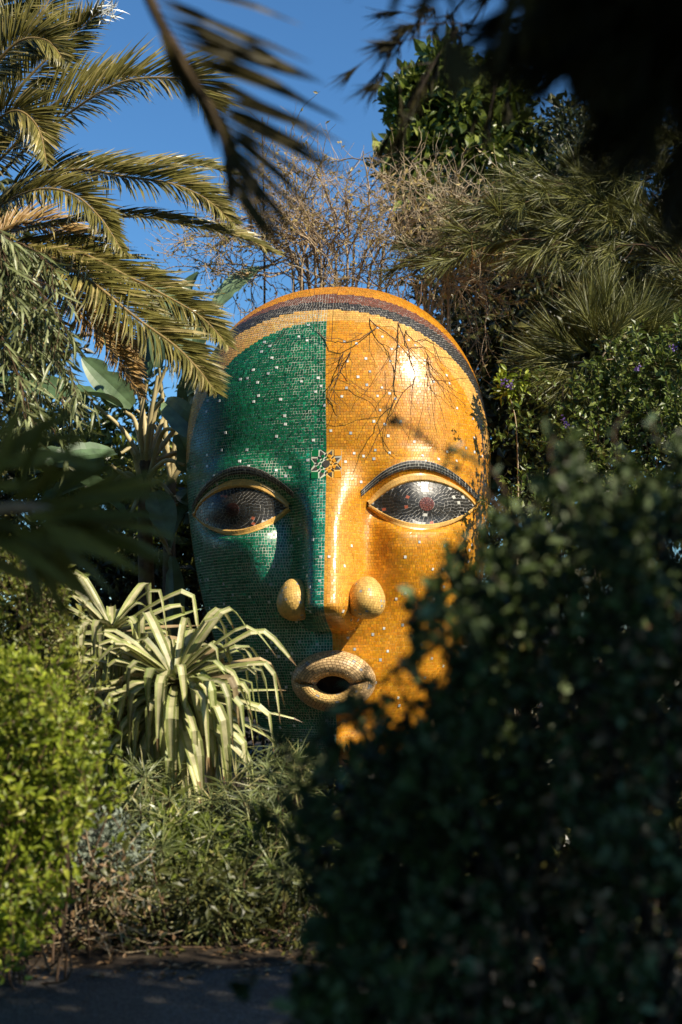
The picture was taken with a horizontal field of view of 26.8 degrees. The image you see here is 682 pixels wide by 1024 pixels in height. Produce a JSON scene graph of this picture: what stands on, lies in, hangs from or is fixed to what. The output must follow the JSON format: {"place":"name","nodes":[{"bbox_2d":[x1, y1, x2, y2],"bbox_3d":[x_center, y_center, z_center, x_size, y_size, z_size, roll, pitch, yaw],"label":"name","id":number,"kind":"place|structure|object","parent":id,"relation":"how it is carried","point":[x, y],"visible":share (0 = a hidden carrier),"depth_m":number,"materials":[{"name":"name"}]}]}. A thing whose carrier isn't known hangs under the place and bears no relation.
{"place":"outdoors","nodes":[
{"label":"outdoors","id":0,"kind":"place"},
{"bbox_2d":[0,962,679,1023],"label":"path","id":1,"kind":"structure","parent":0,"point":[206,996],"depth_m":6.25,"materials":[{"name":"grey asphalt"}]},
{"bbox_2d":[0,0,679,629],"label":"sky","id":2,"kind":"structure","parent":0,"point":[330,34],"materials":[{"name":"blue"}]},
{"bbox_2d":[0,640,681,969],"bbox_3d":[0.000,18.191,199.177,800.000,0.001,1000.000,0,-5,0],"label":"ground","id":3,"kind":"structure","parent":0,"point":[273,957],"depth_m":7.10,"materials":[{"name":"soil"}]},
{"bbox_2d":[0,173,70,657],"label":"background shrub","id":4,"kind":"object","parent":3,"relation":"on","point":[6,181],"visible":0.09,"depth_m":15.03,"materials":[{"name":"green plant"}]},
{"bbox_2d":[0,230,101,485],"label":"willow","id":5,"kind":"object","parent":3,"relation":"on","point":[16,278],"visible":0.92,"depth_m":8.94,"materials":[{"name":"green plant"}]},
{"bbox_2d":[0,526,114,926],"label":"leaved shrub","id":6,"kind":"object","parent":3,"relation":"on","point":[49,622],"visible":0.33,"depth_m":7.48,"materials":[{"name":"green plant"}]},
{"bbox_2d":[0,313,130,684],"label":"background shrub","id":7,"kind":"object","parent":3,"relation":"on","point":[88,351],"visible":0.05,"depth_m":15.41,"materials":[{"name":"green plant"}]},
{"bbox_2d":[0,611,139,989],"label":"bright shrub","id":8,"kind":"object","parent":3,"relation":"on","point":[38,799],"visible":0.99,"depth_m":6.31,"materials":[{"name":"green plant"}]},
{"bbox_2d":[6,829,189,961],"bbox_3d":[-1.316,1.846,7.287,1.253,0.779,0.878,-2,-5,23],"label":"dry brush","id":9,"kind":"object","parent":3,"relation":"on","point":[92,922],"visible":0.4,"depth_m":7.16,"materials":[{"name":"plant"}]},
{"bbox_2d":[0,272,208,612],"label":"bird of paradise plant","id":10,"kind":"object","parent":3,"relation":"on","point":[175,411],"visible":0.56,"depth_m":12.53,"materials":[{"name":"green plant"}]},
{"bbox_2d":[7,366,203,636],"bbox_3d":[-2.207,0.642,14.998,2.337,4.530,2.298,4,-6,-42],"label":"background shrub","id":11,"kind":"object","parent":3,"relation":"on","point":[116,440],"visible":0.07,"depth_m":14.69,"materials":[{"name":"green plant"}]},
{"bbox_2d":[5,569,207,874],"bbox_3d":[-1.511,1.415,9.543,1.220,2.078,1.145,5,-7,-43],"label":"yucca","id":12,"kind":"object","parent":3,"relation":"on","point":[97,620],"visible":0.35,"depth_m":9.43,"materials":[{"name":"green plant"}]},
{"bbox_2d":[47,805,168,944],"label":"grey shrub","id":13,"kind":"object","parent":3,"relation":"on","point":[83,852],"visible":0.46,"depth_m":7.35,"materials":[{"name":"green plant"}]},
{"bbox_2d":[0,400,226,633],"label":"lance leaved shrub","id":14,"kind":"object","parent":3,"relation":"on","point":[56,541],"visible":1,"depth_m":3.50,"materials":[{"name":"green plant"}]},
{"bbox_2d":[68,616,161,835],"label":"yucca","id":15,"kind":"object","parent":3,"relation":"on","point":[97,705],"visible":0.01,"depth_m":10.04,"materials":[{"name":"green plant"}]},
{"bbox_2d":[0,0,284,401],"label":"date palm","id":16,"kind":"object","parent":3,"relation":"on","point":[40,38],"visible":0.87,"depth_m":9.94,"materials":[{"name":"green plant"}]},
{"bbox_2d":[70,675,222,833],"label":"yucca","id":17,"kind":"object","parent":3,"relation":"on","point":[94,715],"visible":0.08,"depth_m":8.96,"materials":[{"name":"green plant"}]},
{"bbox_2d":[52,453,267,764],"bbox_3d":[-1.696,1.057,14.537,2.560,3.624,2.000,0,-5,0],"label":"background shrub","id":18,"kind":"object","parent":3,"relation":"on","point":[115,576],"visible":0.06,"depth_m":14.15,"materials":[{"name":"green plant"}]},
{"bbox_2d":[81,264,259,802],"bbox_3d":[-1.598,0.179,13.415,1.634,5.169,0.571,0,-5,0],"label":"bird of paradise plant","id":19,"kind":"object","parent":3,"relation":"on","point":[105,380],"visible":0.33,"depth_m":13.42,"materials":[{"name":"green plant"}]},
{"bbox_2d":[65,606,300,829],"bbox_3d":[-0.968,1.502,9.007,1.335,1.816,1.464,-4,-6,37],"label":"yucca","id":20,"kind":"object","parent":3,"relation":"on","point":[177,708],"visible":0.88,"depth_m":8.66,"materials":[{"name":"green plant"}]},
{"bbox_2d":[44,826,326,957],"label":"ground shrub","id":21,"kind":"object","parent":3,"relation":"on","point":[290,914],"visible":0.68,"depth_m":7.30,"materials":[{"name":"green plant"}]},
{"bbox_2d":[85,727,337,948],"bbox_3d":[-0.683,1.804,7.982,1.508,1.160,1.698,0,-5,0],"label":"umbrella sedge","id":22,"kind":"object","parent":3,"relation":"on","point":[140,792],"visible":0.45,"depth_m":7.95,"materials":[{"name":"green plant"}]},
{"bbox_2d":[124,778,339,922],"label":"ground shrub","id":23,"kind":"object","parent":3,"relation":"on","point":[188,835],"visible":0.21,"depth_m":7.88,"materials":[{"name":"green plant"}]},
{"bbox_2d":[232,105,292,796],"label":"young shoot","id":24,"kind":"object","parent":3,"relation":"on","point":[264,302],"visible":0.14,"depth_m":14.23,"materials":[{"name":"plant"}]},
{"bbox_2d":[2,929,541,980],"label":"leaf litter","id":25,"kind":"object","parent":3,"relation":"on","point":[250,949],"visible":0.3,"depth_m":6.85,"materials":[{"name":"brown plant"}]},
{"bbox_2d":[128,91,545,751],"bbox_3d":[-0.136,-0.632,13.543,3.831,6.710,2.704,-3,-6,31],"label":"bare shrub","id":26,"kind":"object","parent":3,"relation":"on","point":[312,229],"visible":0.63,"depth_m":13.79,"materials":[{"name":"brown plant"}]},
{"bbox_2d":[186,287,490,791],"bbox_3d":[-0.018,0.380,12.038,2.453,4.541,2.486,4,-7,-43],"label":"head sculpture","id":27,"kind":"object","parent":3,"relation":"on","point":[317,539],"visible":0.85,"depth_m":11.17,"materials":[{"name":"tile"}]},
{"bbox_2d":[0,540,679,762],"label":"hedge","id":28,"kind":"object","parent":3,"relation":"on","point":[255,740],"visible":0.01,"depth_m":18.07,"materials":[{"name":"green plant"}]},
{"bbox_2d":[249,742,467,873],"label":"background shrub","id":29,"kind":"object","parent":3,"relation":"on","point":[330,788],"visible":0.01,"depth_m":9.13,"materials":[{"name":"green plant"}]},
{"bbox_2d":[144,0,681,249],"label":"palm","id":30,"kind":"object","parent":3,"relation":"on","point":[457,64],"visible":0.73,"depth_m":3.49,"materials":[{"name":"green plant"}]},
{"bbox_2d":[280,132,580,388],"bbox_3d":[1.006,-0.422,13.232,2.375,6.238,2.451,-3,-6,35],"label":"dry shrub","id":31,"kind":"object","parent":3,"relation":"on","point":[447,292],"visible":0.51,"depth_m":13.40,"materials":[{"name":"brown plant"}]},
{"bbox_2d":[227,404,681,1023],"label":"foreground shrub","id":32,"kind":"object","parent":3,"relation":"on","point":[427,774],"visible":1,"depth_m":3.31,"materials":[{"name":"green plant"}]},
{"bbox_2d":[364,24,551,715],"bbox_3d":[1.523,-1.427,17.369,2.585,9.078,1.978,0,-5,0],"label":"evergreen tree","id":33,"kind":"object","parent":3,"relation":"on","point":[442,114],"visible":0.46,"depth_m":17.15,"materials":[{"name":"green plant"}]},
{"bbox_2d":[285,477,681,1023],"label":"foreground shrub","id":34,"kind":"object","parent":3,"relation":"on","point":[672,535],"visible":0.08,"depth_m":4.10,"materials":[{"name":"green plant"}]},
{"bbox_2d":[323,0,681,273],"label":"casuarina","id":35,"kind":"object","parent":3,"relation":"on","point":[626,131],"visible":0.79,"depth_m":2.60,"materials":[{"name":"green plant"}]},
{"bbox_2d":[396,146,612,713],"bbox_3d":[1.780,-0.500,15.313,2.429,6.852,2.044,0,-5,0],"label":"background tree","id":36,"kind":"object","parent":3,"relation":"on","point":[519,313],"visible":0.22,"depth_m":15.13,"materials":[{"name":"green plant"}]},
{"bbox_2d":[489,364,531,573],"bbox_3d":[1.367,0.673,11.370,0.324,3.746,0.298,-1,-5,13],"label":"flowering spray","id":37,"kind":"object","parent":3,"relation":"on","point":[507,392],"visible":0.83,"depth_m":11.50,"materials":[{"name":"plant"}]},
{"bbox_2d":[366,123,681,313],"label":"casuarina","id":38,"kind":"object","parent":3,"relation":"on","point":[519,199],"visible":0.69,"depth_m":12.87,"materials":[{"name":"green plant"}]},
{"bbox_2d":[432,248,639,728],"bbox_3d":[1.930,0.021,14.607,2.360,5.686,2.103,2,-5,-25],"label":"background tree","id":39,"kind":"object","parent":3,"relation":"on","point":[504,454],"visible":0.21,"depth_m":14.47,"materials":[{"name":"green plant"}]},
{"bbox_2d":[488,89,650,722],"bbox_3d":[2.715,-1.040,17.124,2.043,8.219,1.950,-3,-6,36],"label":"background tree","id":40,"kind":"object","parent":3,"relation":"on","point":[539,132],"visible":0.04,"depth_m":17.11,"materials":[{"name":"green plant"}]},
{"bbox_2d":[464,618,681,912],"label":"background shrub","id":41,"kind":"object","parent":3,"relation":"on","point":[667,705],"visible":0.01,"depth_m":8.10,"materials":[{"name":"green plant"}]},
{"bbox_2d":[478,308,681,628],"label":"flowering shrub","id":42,"kind":"object","parent":3,"relation":"on","point":[610,396],"visible":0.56,"depth_m":11.36,"materials":[{"name":"green plant"}]},
{"bbox_2d":[484,98,681,774],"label":"background tree","id":43,"kind":"object","parent":3,"relation":"on","point":[555,148],"visible":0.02,"depth_m":15.61,"materials":[{"name":"green plant"}]},
{"bbox_2d":[498,244,681,662],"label":"feathery bush","id":44,"kind":"object","parent":3,"relation":"on","point":[547,352],"visible":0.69,"depth_m":11.76,"materials":[{"name":"plant"}]},
{"bbox_2d":[521,180,681,574],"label":"background tree","id":45,"kind":"object","parent":3,"relation":"on","point":[661,451],"visible":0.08,"depth_m":14.76,"materials":[{"name":"green plant"}]},
{"bbox_2d":[577,118,681,475],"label":"background tree","id":46,"kind":"object","parent":3,"relation":"on","point":[630,272],"visible":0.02,"depth_m":15.43,"materials":[{"name":"green plant"}]},
{"bbox_2d":[201,271,491,460],"bbox_3d":[0.002,-1.287,11.933,1.921,1.941,2.477,2,-5,-26],"label":"hanging branch","id":47,"kind":"object","parent":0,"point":[394,339],"visible":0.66,"depth_m":11.26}
]}

